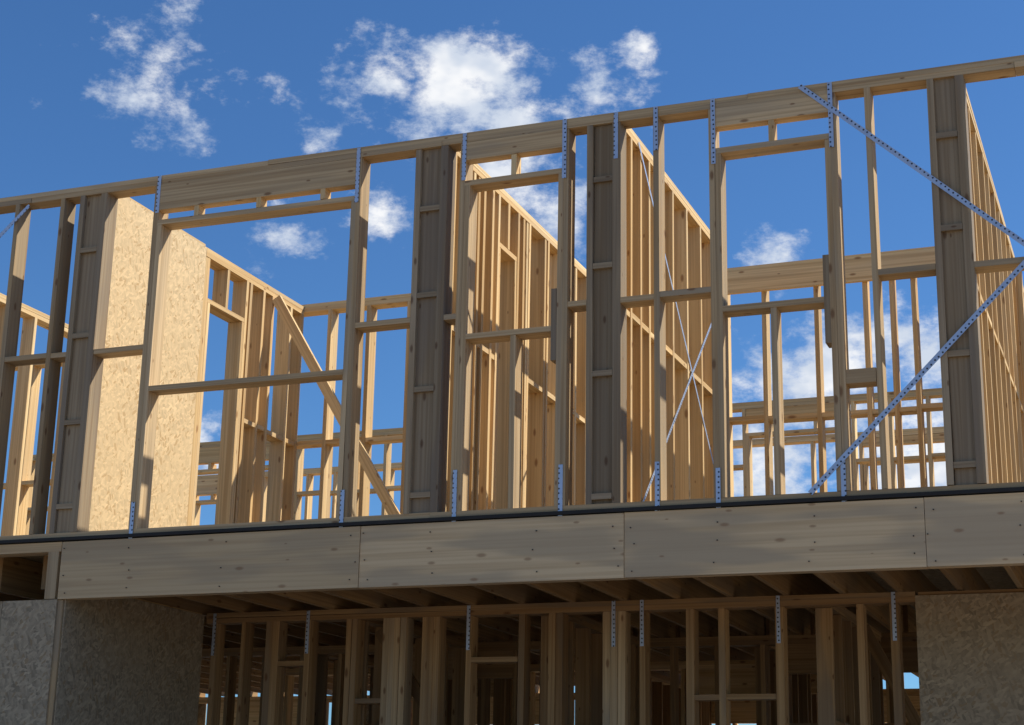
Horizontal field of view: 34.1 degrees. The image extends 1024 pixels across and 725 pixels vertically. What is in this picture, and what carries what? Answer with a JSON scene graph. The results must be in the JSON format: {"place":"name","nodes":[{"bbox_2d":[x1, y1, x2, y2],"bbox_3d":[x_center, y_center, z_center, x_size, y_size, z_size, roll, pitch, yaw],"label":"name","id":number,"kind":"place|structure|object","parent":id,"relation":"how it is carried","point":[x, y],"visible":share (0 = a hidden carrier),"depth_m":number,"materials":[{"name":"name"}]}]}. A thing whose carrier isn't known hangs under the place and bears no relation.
{"place":"outdoors","nodes":[
{"label":"outdoors","id":0,"kind":"place"},
{"bbox_2d":[0,0,1023,724],"label":"sky","id":1,"kind":"structure","parent":0,"point":[93,92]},
{"bbox_3d":[0.241,5.893,14.887,17.000,0.346,10.000,-5,-17,21],"label":"foundation slab","id":2,"kind":"object","parent":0,"visible":0},
{"bbox_2d":[46,589,1023,724],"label":"walls","id":3,"kind":"structure","parent":2,"relation":"on","point":[838,665],"depth_m":13.13,"materials":[{"name":"brown wood"}]},
{"bbox_2d":[0,487,1023,599],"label":"floor beam","id":4,"kind":"structure","parent":3,"relation":"on","point":[961,528],"depth_m":10.69,"materials":[{"name":"beige wood"}]},
{"bbox_2d":[62,501,1023,593],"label":"nail heads","id":5,"kind":"object","parent":4,"relation":"attached to","point":[532,549],"visible":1,"depth_m":10.54,"materials":[{"name":"grey metal"}]},
{"bbox_2d":[0,592,1023,724],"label":"sheathing","id":6,"kind":"object","parent":3,"relation":"attached to","point":[128,661],"visible":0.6,"depth_m":11.96,"materials":[{"name":"brown wood"}]},
{"bbox_2d":[0,555,1023,696],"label":"floor joists","id":7,"kind":"object","parent":3,"relation":"on","point":[22,578],"visible":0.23,"depth_m":13.15,"materials":[{"name":"brown wood"}]},
{"bbox_2d":[25,388,944,534],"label":"walls","id":8,"kind":"structure","parent":7,"relation":"on","point":[209,457],"depth_m":20.21,"materials":[{"name":"brown wood"}]},
{"bbox_2d":[0,55,1023,539],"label":"front wall","id":9,"kind":"structure","parent":7,"relation":"on","point":[956,269],"depth_m":11.28,"materials":[{"name":"brown wood"}]},
{"bbox_2d":[128,82,1023,538],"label":"metal straps","id":10,"kind":"object","parent":9,"relation":"attached to","point":[832,110],"visible":0.91,"depth_m":10.70,"materials":[{"name":"silver metal"}]},
{"bbox_2d":[0,89,1023,535],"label":"partition walls","id":11,"kind":"structure","parent":7,"relation":"on","point":[516,263],"depth_m":13.48,"materials":[{"name":"brown wood"}]},
{"bbox_2d":[88,197,206,530],"bbox_3d":[-2.846,0.154,13.159,0.012,2.715,1.305,-5,-17,21],"label":"osb sheathing","id":12,"kind":"object","parent":11,"relation":"attached to","point":[114,458],"visible":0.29,"depth_m":13.11,"materials":[{"name":"brown wood"}]},
{"bbox_2d":[211,592,896,655],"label":"post straps","id":13,"kind":"object","parent":3,"relation":"attached to","point":[893,605],"visible":1,"depth_m":12.37,"materials":[{"name":"silver metal"}]}
]}

